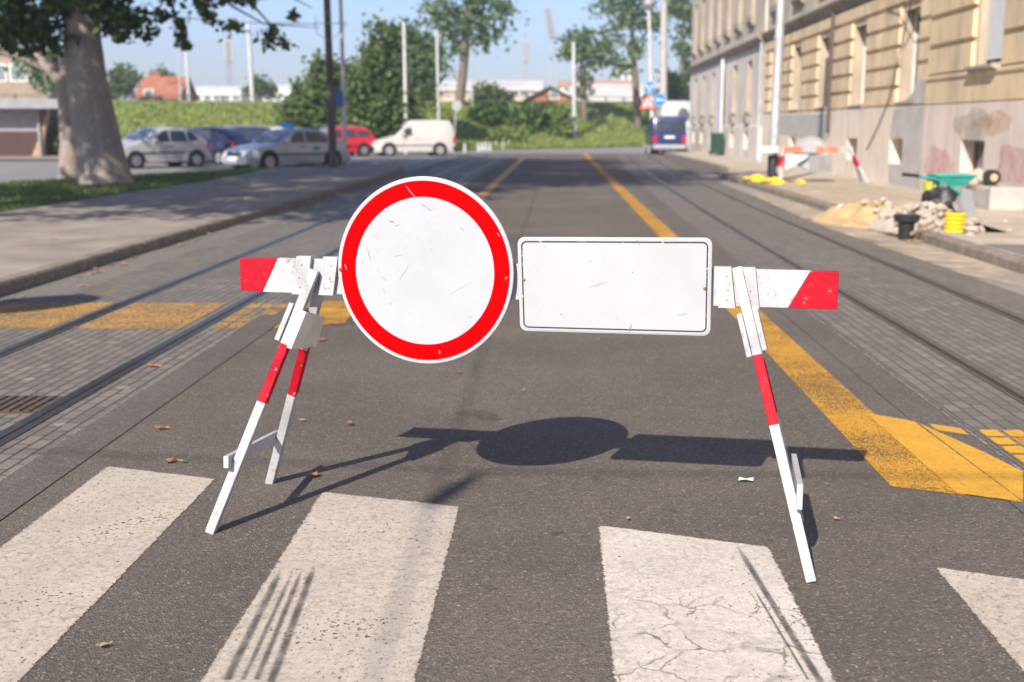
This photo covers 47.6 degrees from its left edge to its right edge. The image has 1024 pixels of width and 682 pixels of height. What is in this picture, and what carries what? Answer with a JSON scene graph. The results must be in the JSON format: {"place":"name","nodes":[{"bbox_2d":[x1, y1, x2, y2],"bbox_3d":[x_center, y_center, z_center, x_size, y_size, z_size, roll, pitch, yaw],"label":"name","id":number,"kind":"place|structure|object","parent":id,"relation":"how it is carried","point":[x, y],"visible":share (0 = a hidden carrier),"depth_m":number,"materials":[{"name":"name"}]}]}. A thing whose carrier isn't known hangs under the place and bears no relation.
{"place":"outdoors","nodes":[
{"label":"outdoors","id":0,"kind":"place"},
{"bbox_2d":[0,163,398,276],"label":"pavement","id":1,"kind":"structure","parent":0,"point":[76,228],"depth_m":18.98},
{"bbox_2d":[0,166,269,211],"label":"grass verge","id":2,"kind":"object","parent":1,"relation":"on","point":[51,202],"depth_m":25.06,"materials":[{"name":"plant"}]},
{"bbox_2d":[0,0,319,184],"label":"plane tree","id":3,"kind":"object","parent":2,"relation":"on","point":[101,158],"visible":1,"depth_m":27.04,"materials":[{"name":"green plant"}]},
{"bbox_2d":[314,0,347,167],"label":"utility pole","id":4,"kind":"object","parent":1,"relation":"on","point":[332,146],"visible":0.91,"depth_m":38.26,"materials":[{"name":"metal"}]},
{"bbox_2d":[334,0,349,163],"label":"lamp post","id":5,"kind":"object","parent":1,"relation":"on","point":[340,98],"visible":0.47,"depth_m":42.29,"materials":[{"name":"metal"}]},
{"bbox_2d":[0,146,688,220],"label":"side road","id":6,"kind":"structure","parent":0,"point":[20,170],"depth_m":48.94,"materials":[{"name":"grey asphalt"}]},
{"bbox_2d":[0,55,56,98],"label":"building","id":7,"kind":"structure","parent":6,"relation":"on","point":[11,85],"depth_m":91.43,"materials":[{"name":"metal"}]},
{"bbox_2d":[0,46,76,178],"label":"plane tree","id":8,"kind":"object","parent":6,"relation":"on","point":[55,73],"visible":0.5,"depth_m":30.87,"materials":[{"name":"brown plant"}]},
{"bbox_2d":[46,113,58,155],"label":"bush","id":9,"kind":"object","parent":6,"relation":"on","point":[53,140],"visible":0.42,"depth_m":57.61,"materials":[{"name":"green plant"}]},
{"bbox_2d":[122,127,210,168],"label":"parked car","id":10,"kind":"object","parent":6,"relation":"on","point":[173,146],"visible":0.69,"depth_m":42.54,"materials":[{"name":"silver metal"}]},
{"bbox_2d":[0,163,403,296],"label":"kerb","id":11,"kind":"structure","parent":6,"relation":"on","point":[16,282],"depth_m":14.20,"materials":[{"name":"concrete"}]},
{"bbox_2d":[163,127,251,164],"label":"parked car","id":12,"kind":"object","parent":6,"relation":"on","point":[220,140],"visible":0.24,"depth_m":46.42,"materials":[{"name":"blue paint"}]},
{"bbox_2d":[223,125,270,141],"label":"parked car","id":13,"kind":"object","parent":6,"relation":"on","point":[250,133],"visible":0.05,"depth_m":55.60,"materials":[{"name":"silver paint"}]},
{"bbox_2d":[221,123,350,168],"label":"parked car","id":14,"kind":"object","parent":6,"relation":"on","point":[288,143],"visible":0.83,"depth_m":40.53,"materials":[{"name":"silver metal"}]},
{"bbox_2d":[266,48,360,129],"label":"bushy tree","id":15,"kind":"object","parent":6,"relation":"on","point":[305,106],"visible":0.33,"depth_m":66.00,"materials":[{"name":"green plant"}]},
{"bbox_2d":[319,125,377,156],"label":"parked car","id":16,"kind":"object","parent":6,"relation":"on","point":[360,140],"visible":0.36,"depth_m":58.33,"materials":[{"name":"red paint"}]},
{"bbox_2d":[334,8,435,152],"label":"bushy tree","id":17,"kind":"object","parent":6,"relation":"on","point":[377,107],"visible":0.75,"depth_m":64.78,"materials":[{"name":"green plant"}]},
{"bbox_2d":[402,22,408,152],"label":"tram mast","id":18,"kind":"object","parent":6,"relation":"on","point":[404,68],"visible":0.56,"depth_m":64.55,"materials":[{"name":"metal"}]},
{"bbox_2d":[371,120,455,155],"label":"parked van","id":19,"kind":"object","parent":6,"relation":"on","point":[434,137],"visible":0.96,"depth_m":59.02,"materials":[{"name":"white paint"}]},
{"bbox_2d":[392,15,455,114],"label":"bushy tree","id":20,"kind":"object","parent":6,"relation":"on","point":[421,56],"visible":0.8,"depth_m":71.55,"materials":[{"name":"green plant"}]},
{"bbox_2d":[435,30,439,119],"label":"tram mast","id":21,"kind":"object","parent":6,"relation":"on","point":[437,80],"visible":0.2,"depth_m":68.95,"materials":[{"name":"metal"}]},
{"bbox_2d":[639,0,658,153],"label":"lamp post","id":22,"kind":"object","parent":6,"relation":"on","point":[649,87],"visible":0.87,"depth_m":64.04,"materials":[{"name":"metal"}]},
{"bbox_2d":[644,116,686,153],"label":"parked van","id":23,"kind":"object","parent":6,"relation":"on","point":[666,132],"visible":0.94,"depth_m":62.54,"materials":[{"name":"blue paint"}]},
{"bbox_2d":[654,101,689,146],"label":"parked truck","id":24,"kind":"object","parent":6,"relation":"on","point":[674,108],"visible":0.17,"depth_m":71.90,"materials":[{"name":"white paint"}]},
{"bbox_2d":[1,0,692,100],"label":"sky","id":25,"kind":"structure","parent":0,"point":[207,66],"materials":[{"name":"blue"}]},
{"bbox_2d":[116,106,647,149],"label":"embankment","id":26,"kind":"structure","parent":0,"point":[170,120],"depth_m":78.39,"materials":[{"name":"green plant"}]},
{"bbox_2d":[106,61,144,100],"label":"tree","id":27,"kind":"object","parent":26,"relation":"on","point":[123,81],"visible":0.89,"depth_m":110.22,"materials":[{"name":"green plant"}]},
{"bbox_2d":[14,94,292,102],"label":"railway wall","id":28,"kind":"structure","parent":26,"relation":"on","point":[50,95],"depth_m":80.41,"materials":[{"name":"concrete"}]},
{"bbox_2d":[135,72,198,101],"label":"house","id":29,"kind":"structure","parent":26,"relation":"on","point":[156,83],"depth_m":115.97,"materials":[{"name":"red brick"}]},
{"bbox_2d":[194,87,249,101],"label":"building","id":30,"kind":"structure","parent":26,"relation":"on","point":[234,93],"depth_m":207.59,"materials":[{"name":"metal"}]},
{"bbox_2d":[224,40,232,86],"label":"floodlight mast","id":31,"kind":"object","parent":26,"relation":"on","point":[228,51],"visible":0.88,"depth_m":225.46,"materials":[{"name":"grey metal"}]},
{"bbox_2d":[246,20,254,101],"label":"railway mast","id":32,"kind":"object","parent":26,"relation":"on","point":[251,80],"visible":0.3,"depth_m":82.48,"materials":[{"name":"metal"}]},
{"bbox_2d":[237,69,284,101],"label":"tree","id":33,"kind":"object","parent":26,"relation":"on","point":[263,87],"visible":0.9,"depth_m":122.96,"materials":[{"name":"green plant"}]},
{"bbox_2d":[411,0,529,107],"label":"pollarded tree","id":34,"kind":"object","parent":26,"relation":"on","point":[462,25],"visible":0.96,"depth_m":83.15,"materials":[{"name":"green plant"}]},
{"bbox_2d":[459,98,510,130],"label":"bush","id":35,"kind":"object","parent":26,"relation":"on","point":[491,112],"visible":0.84,"depth_m":80.93,"materials":[{"name":"green plant"}]},
{"bbox_2d":[436,81,543,101],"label":"shed","id":36,"kind":"structure","parent":26,"relation":"on","point":[524,87],"depth_m":125.87,"materials":[{"name":"metal"}]},
{"bbox_2d":[467,80,517,101],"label":"bush","id":37,"kind":"object","parent":26,"relation":"on","point":[488,89],"visible":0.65,"depth_m":105.14,"materials":[{"name":"green plant"}]},
{"bbox_2d":[484,123,531,143],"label":"bush","id":38,"kind":"object","parent":26,"relation":"on","point":[502,133],"visible":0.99,"depth_m":77.53,"materials":[{"name":"green plant"}]},
{"bbox_2d":[502,102,549,131],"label":"bush","id":39,"kind":"object","parent":26,"relation":"on","point":[527,114],"visible":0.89,"depth_m":83.90,"materials":[{"name":"green plant"}]},
{"bbox_2d":[543,7,555,86],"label":"floodlight mast","id":40,"kind":"object","parent":26,"relation":"on","point":[549,22],"visible":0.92,"depth_m":251.29,"materials":[{"name":"grey metal"}]},
{"bbox_2d":[523,85,576,101],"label":"shed","id":41,"kind":"structure","parent":26,"relation":"on","point":[554,93],"depth_m":111.48,"materials":[{"name":"red brick"}]},
{"bbox_2d":[537,102,574,136],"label":"bush","id":42,"kind":"object","parent":26,"relation":"on","point":[557,121],"visible":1,"depth_m":85.00,"materials":[{"name":"green plant"}]},
{"bbox_2d":[436,94,678,105],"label":"railway wall","id":43,"kind":"structure","parent":26,"relation":"on","point":[481,95],"depth_m":92.21,"materials":[{"name":"concrete"}]},
{"bbox_2d":[572,42,576,137],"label":"tram mast","id":44,"kind":"object","parent":26,"relation":"on","point":[573,89],"visible":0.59,"depth_m":85.83,"materials":[{"name":"metal"}]},
{"bbox_2d":[558,80,631,93],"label":"warehouse","id":45,"kind":"structure","parent":26,"relation":"on","point":[562,85],"depth_m":166.43,"materials":[{"name":"white glass"}]},
{"bbox_2d":[550,22,643,125],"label":"ivy tree","id":46,"kind":"object","parent":26,"relation":"on","point":[583,42],"visible":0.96,"depth_m":90.04,"materials":[{"name":"green plant"}]},
{"bbox_2d":[568,84,659,102],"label":"warehouse","id":47,"kind":"structure","parent":26,"relation":"on","point":[609,91],"depth_m":122.20,"materials":[{"name":"metal"}]},
{"bbox_2d":[581,0,676,131],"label":"slender tree","id":48,"kind":"object","parent":26,"relation":"on","point":[627,12],"visible":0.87,"depth_m":93.36,"materials":[{"name":"green plant"}]},
{"bbox_2d":[660,0,666,100],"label":"concrete mast","id":49,"kind":"object","parent":26,"relation":"on","point":[663,56],"visible":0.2,"depth_m":89.81,"materials":[{"name":"concrete"}]},
{"bbox_2d":[653,0,692,82],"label":"slender tree","id":50,"kind":"object","parent":26,"relation":"on","point":[678,10],"visible":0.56,"depth_m":107.73,"materials":[{"name":"green plant"}]},
{"bbox_2d":[0,153,1023,681],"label":"road","id":51,"kind":"structure","parent":0,"point":[560,459],"depth_m":4.87,"materials":[{"name":"grey asphalt"}]},
{"bbox_2d":[0,466,212,681],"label":"crosswalk stripe","id":52,"kind":"object","parent":51,"relation":"on","point":[20,554],"visible":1,"depth_m":4.15,"materials":[{"name":"white paint"}]},
{"bbox_2d":[0,171,424,314],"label":"gutter","id":53,"kind":"object","parent":51,"relation":"on","point":[36,294],"visible":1,"depth_m":13.65,"materials":[{"name":"concrete"}]},
{"bbox_2d":[0,154,512,478],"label":"tram paving","id":54,"kind":"structure","parent":51,"relation":"on","point":[65,363],"depth_m":8.77,"materials":[{"name":"grey stone"}]},
{"bbox_2d":[0,395,64,414],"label":"drain cover","id":55,"kind":"object","parent":54,"relation":"on","point":[19,405],"visible":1,"depth_m":6.31,"materials":[{"name":"metal"}]},
{"bbox_2d":[0,302,114,327],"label":"stop band","id":56,"kind":"object","parent":54,"relation":"on","point":[54,309],"visible":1,"depth_m":9.45,"materials":[{"name":"yellow paint"}]},
{"bbox_2d":[78,303,226,328],"bbox_3d":[-2.866,-0.211,9.340,0.800,0.001,1.310,0,10,2],"label":"stop band","id":57,"kind":"object","parent":54,"relation":"on","point":[125,312],"visible":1,"depth_m":9.25,"materials":[{"name":"yellow paint"}]},
{"bbox_2d":[0,154,489,357],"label":"tram rail","id":58,"kind":"object","parent":54,"relation":"on","point":[13,348],"visible":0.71,"depth_m":10.43,"materials":[{"name":"metal"}]},
{"bbox_2d":[0,154,507,446],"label":"tram rail","id":59,"kind":"object","parent":54,"relation":"on","point":[18,428],"visible":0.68,"depth_m":7.16,"materials":[{"name":"metal"}]},
{"bbox_2d":[0,154,517,519],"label":"asphalt band","id":60,"kind":"object","parent":51,"relation":"on","point":[28,481],"visible":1,"depth_m":6.06,"materials":[{"name":"grey asphalt"}]},
{"bbox_2d":[275,301,349,327],"bbox_3d":[-1.522,-0.224,9.417,0.500,0.001,1.430,0,10,2],"label":"stop band","id":61,"kind":"object","parent":51,"relation":"on","point":[341,319],"visible":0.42,"depth_m":9.47,"materials":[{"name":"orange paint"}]},
{"bbox_2d":[201,492,458,681],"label":"crosswalk stripe","id":62,"kind":"object","parent":51,"relation":"on","point":[382,573],"visible":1,"depth_m":3.75,"materials":[{"name":"white paint"}]},
{"bbox_2d":[224,580,276,678],"bbox_3d":[-0.788,0.853,3.586,0.030,0.001,0.824,0,10,-1],"label":"tyre mark","id":63,"kind":"object","parent":62,"relation":"on","point":[242,647],"visible":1,"depth_m":3.48,"materials":[{"name":"grey rubber"}]},
{"bbox_2d":[268,574,311,681],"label":"tyre mark","id":64,"kind":"object","parent":62,"relation":"on","point":[286,640],"visible":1,"depth_m":3.55,"materials":[{"name":"grey rubber"}]},
{"bbox_2d":[477,158,524,199],"bbox_3d":[-0.374,-4.544,32.759,0.230,0.001,46.000,0,10,2],"label":"lane line","id":65,"kind":"object","parent":51,"relation":"on","point":[494,183],"visible":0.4,"depth_m":32.52,"materials":[{"name":"paint"}]},
{"bbox_2d":[205,176,838,582],"bbox_3d":[0.004,0.062,4.305,2.301,1.334,0.678,2,11,12],"label":"road barrier","id":66,"kind":"object","parent":51,"relation":"on","point":[423,270],"visible":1,"depth_m":4.19,"materials":[{"name":"white metal"}]},
{"bbox_2d":[598,526,835,681],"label":"crosswalk stripe","id":67,"kind":"object","parent":51,"relation":"on","point":[631,596],"visible":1,"depth_m":3.62,"materials":[{"name":"white paint"}]},
{"bbox_2d":[744,560,821,680],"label":"tyre mark","id":68,"kind":"object","parent":67,"relation":"on","point":[795,640],"visible":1,"depth_m":3.51,"materials":[{"name":"grey rubber"}]},
{"bbox_2d":[615,186,963,494],"bbox_3d":[2.213,-1.670,17.241,0.290,0.001,25.340,0,10,2],"label":"lane line","id":69,"kind":"object","parent":51,"relation":"on","point":[786,350],"visible":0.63,"depth_m":6.15,"materials":[{"name":"yellow paint"}]},
{"bbox_2d":[614,154,1023,512],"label":"asphalt band","id":70,"kind":"object","parent":51,"relation":"on","point":[909,403],"visible":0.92,"depth_m":7.28,"materials":[{"name":"grey asphalt"}]},
{"bbox_2d":[919,423,1023,499],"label":"corner marking","id":71,"kind":"object","parent":70,"relation":"on","point":[1010,477],"visible":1,"depth_m":5.19,"materials":[{"name":"yellow paint"}]},
{"bbox_2d":[618,154,1023,467],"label":"tram paving","id":72,"kind":"structure","parent":51,"relation":"on","point":[991,341],"depth_m":10.07,"materials":[{"name":"grey stone"}]},
{"bbox_2d":[621,162,1023,471],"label":"joint line","id":73,"kind":"object","parent":72,"relation":"on","point":[926,399],"visible":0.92,"depth_m":6.99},
{"bbox_2d":[627,154,1023,404],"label":"tram rail","id":74,"kind":"object","parent":72,"relation":"on","point":[998,383],"visible":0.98,"depth_m":8.73,"materials":[{"name":"metal"}]},
{"bbox_2d":[646,154,1023,323],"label":"tram rail","id":75,"kind":"object","parent":72,"relation":"on","point":[993,307],"visible":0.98,"depth_m":12.70,"materials":[{"name":"metal"}]},
{"bbox_2d":[693,171,1023,294],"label":"gutter","id":76,"kind":"object","parent":51,"relation":"on","point":[1018,280],"visible":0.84,"depth_m":14.67,"materials":[{"name":"grey concrete"}]},
{"bbox_2d":[754,195,1023,286],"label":"sand dust","id":77,"kind":"object","parent":76,"relation":"on","point":[968,261],"visible":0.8,"depth_m":13.89,"materials":[{"name":"beige sand"}]},
{"bbox_2d":[867,413,1021,501],"bbox_3d":[1.958,0.516,5.425,0.236,0.001,1.504,0,10,0],"label":"corner marking","id":78,"kind":"object","parent":51,"relation":"on","point":[956,472],"visible":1,"depth_m":5.26,"materials":[{"name":"yellow paint"}]},
{"bbox_2d":[937,568,1023,670],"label":"crosswalk stripe","id":79,"kind":"object","parent":51,"relation":"on","point":[1003,608],"visible":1,"depth_m":3.71,"materials":[{"name":"white paint"}]},
{"bbox_2d":[643,153,723,178],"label":"road","id":80,"kind":"structure","parent":0,"point":[693,165],"depth_m":45.09,"materials":[{"name":"asphalt"}]},
{"bbox_2d":[666,151,1023,256],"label":"pavement","id":81,"kind":"structure","parent":0,"point":[741,167],"depth_m":24.75,"materials":[{"name":"grey concrete"}]},
{"bbox_2d":[709,133,723,154],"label":"wheelie bin","id":82,"kind":"object","parent":81,"relation":"on","point":[716,143],"visible":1,"depth_m":54.82,"materials":[{"name":"green plastic"}]},
{"bbox_2d":[687,0,767,160],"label":"house","id":83,"kind":"structure","parent":81,"relation":"on","point":[725,69],"depth_m":54.48,"materials":[{"name":"paint"}]},
{"bbox_2d":[742,176,921,203],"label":"sand dust","id":84,"kind":"object","parent":81,"relation":"on","point":[811,192],"visible":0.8,"depth_m":25.07,"materials":[{"name":"beige"}]},
{"bbox_2d":[767,0,785,177],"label":"tram mast","id":85,"kind":"object","parent":84,"relation":"on","point":[773,158],"visible":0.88,"depth_m":28.43,"materials":[{"name":"white metal"}]},
{"bbox_2d":[760,136,868,182],"bbox_3d":[7.492,-4.484,28.692,2.872,1.145,0.857,-3,11,-14],"label":"road barrier","id":86,"kind":"object","parent":84,"relation":"on","point":[810,154],"visible":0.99,"depth_m":28.73,"materials":[{"name":"white metal"}]},
{"bbox_2d":[760,0,933,188],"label":"house","id":87,"kind":"structure","parent":81,"relation":"on","point":[854,73],"depth_m":31.69,"materials":[{"name":"paint"}]},
{"bbox_2d":[895,9,920,106],"bbox_3d":[9.261,-6.520,26.671,0.390,2.190,1.440,0,10,2],"label":"window","id":88,"kind":"structure","parent":87,"relation":"in","point":[918,19],"depth_m":27.11,"materials":[{"name":"white glass"}]},
{"bbox_2d":[859,196,1011,235],"bbox_3d":[6.375,-1.907,17.303,1.830,0.405,6.048,0,10,2],"label":"rubble","id":89,"kind":"object","parent":81,"relation":"on","point":[927,216],"visible":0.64,"depth_m":16.64,"materials":[{"name":"stone"}]},
{"bbox_2d":[957,188,975,217],"bbox_3d":[6.423,-1.909,16.462,0.292,0.499,0.206,0,10,2],"label":"grey slab","id":90,"kind":"object","parent":89,"relation":"on","point":[966,203],"depth_m":16.45,"materials":[{"name":"concrete"}]},
{"bbox_2d":[921,183,956,210],"bbox_3d":[6.578,-2.169,17.859,0.543,0.550,0.286,0,10,2],"label":"rubbish bag","id":91,"kind":"object","parent":81,"relation":"on","point":[945,194],"visible":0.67,"depth_m":17.79,"materials":[{"name":"plastic"}]},
{"bbox_2d":[902,173,977,198],"bbox_3d":[6.635,-2.267,17.994,1.104,0.677,0.382,-1,11,-4],"label":"wheelbarrow","id":92,"kind":"object","parent":81,"relation":"on","point":[951,180],"visible":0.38,"depth_m":17.82,"materials":[{"name":"teal paint"}]},
{"bbox_2d":[943,211,966,232],"bbox_3d":[5.835,-1.565,15.276,0.284,0.274,0.281,0,10,2],"label":"yellow hose","id":93,"kind":"object","parent":81,"relation":"on","point":[954,222],"visible":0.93,"depth_m":15.17,"materials":[{"name":"plastic"}]},
{"bbox_2d":[919,0,1023,190],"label":"house","id":94,"kind":"structure","parent":81,"relation":"on","point":[974,107],"depth_m":21.89,"materials":[{"name":"paint"}]},
{"bbox_2d":[972,140,984,169],"bbox_3d":[8.964,-3.481,21.928,0.050,0.620,1.250,0,10,2],"label":"basement window","id":95,"kind":"structure","parent":94,"relation":"in","point":[978,154],"depth_m":22.34,"materials":[{"name":"brown glass"}]},
{"bbox_2d":[964,1,1004,71],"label":"window","id":96,"kind":"structure","parent":94,"relation":"in","point":[995,63],"depth_m":21.30,"materials":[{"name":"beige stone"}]},
{"bbox_2d":[952,184,1023,209],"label":"concrete block","id":97,"kind":"object","parent":81,"relation":"on","point":[998,197],"depth_m":19.31,"materials":[{"name":"concrete"}]},
{"bbox_2d":[966,167,987,191],"bbox_3d":[8.028,-2.778,20.020,0.420,0.452,0.346,0,10,2],"label":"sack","id":98,"kind":"object","parent":97,"relation":"on","point":[973,183],"visible":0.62,"depth_m":19.93,"materials":[{"name":"fabric"}]},
{"bbox_2d":[982,169,1000,184],"bbox_3d":[8.177,-2.792,19.781,0.260,0.257,0.240,0,10,2],"label":"wheel","id":99,"kind":"object","parent":97,"relation":"on","point":[991,177],"visible":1,"depth_m":19.68,"materials":[{"name":"black plastic"}]},
{"bbox_2d":[801,194,1022,256],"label":"ground","id":100,"kind":"structure","parent":0,"point":[994,229],"depth_m":17.70,"materials":[{"name":"concrete"}]},
{"bbox_2d":[0,99,57,155],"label":"tram shelter","id":101,"kind":"object","parent":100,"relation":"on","point":[20,130],"visible":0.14,"depth_m":57.03,"materials":[{"name":"white metal"}]},
{"bbox_2d":[2,41,59,155],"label":"tree","id":102,"kind":"object","parent":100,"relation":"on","point":[37,75],"visible":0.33,"depth_m":56.34,"materials":[{"name":"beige plant"}]},
{"bbox_2d":[112,99,655,150],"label":"bank grass","id":103,"kind":"structure","parent":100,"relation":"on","point":[592,138],"depth_m":79.33,"materials":[{"name":"green plant"}]},
{"bbox_2d":[654,69,689,100],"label":"tree","id":104,"kind":"object","parent":103,"relation":"on","point":[677,84],"visible":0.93,"depth_m":104.40,"materials":[{"name":"green plant"}]},
{"bbox_2d":[661,151,1023,274],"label":"kerb","id":105,"kind":"structure","parent":100,"relation":"on","point":[999,258],"depth_m":14.80,"materials":[{"name":"stone"}]},
{"bbox_2d":[879,225,997,241],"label":"trench floor","id":106,"kind":"structure","parent":0,"point":[916,240],"depth_m":16.12,"materials":[{"name":"soil"}]},
{"bbox_2d":[811,198,903,228],"bbox_3d":[5.782,-2.071,18.475,2.000,0.364,3.400,0,10,2],"label":"sand pile","id":107,"kind":"object","parent":106,"relation":"on","point":[857,214],"visible":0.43,"depth_m":18.05,"materials":[{"name":"sand"}]},
{"bbox_2d":[867,207,945,235],"bbox_3d":[6.010,-1.817,17.118,1.500,0.299,2.600,0,10,2],"label":"rubble heap","id":108,"kind":"object","parent":106,"relation":"on","point":[888,225],"visible":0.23,"depth_m":16.86,"materials":[{"name":"stone"}]},
{"bbox_2d":[893,214,920,239],"bbox_3d":[5.252,-1.511,15.451,0.360,0.345,0.360,0,10,2],"label":"drain pipe","id":109,"kind":"object","parent":106,"relation":"on","point":[906,224],"visible":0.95,"depth_m":15.36,"materials":[{"name":"black plastic"}]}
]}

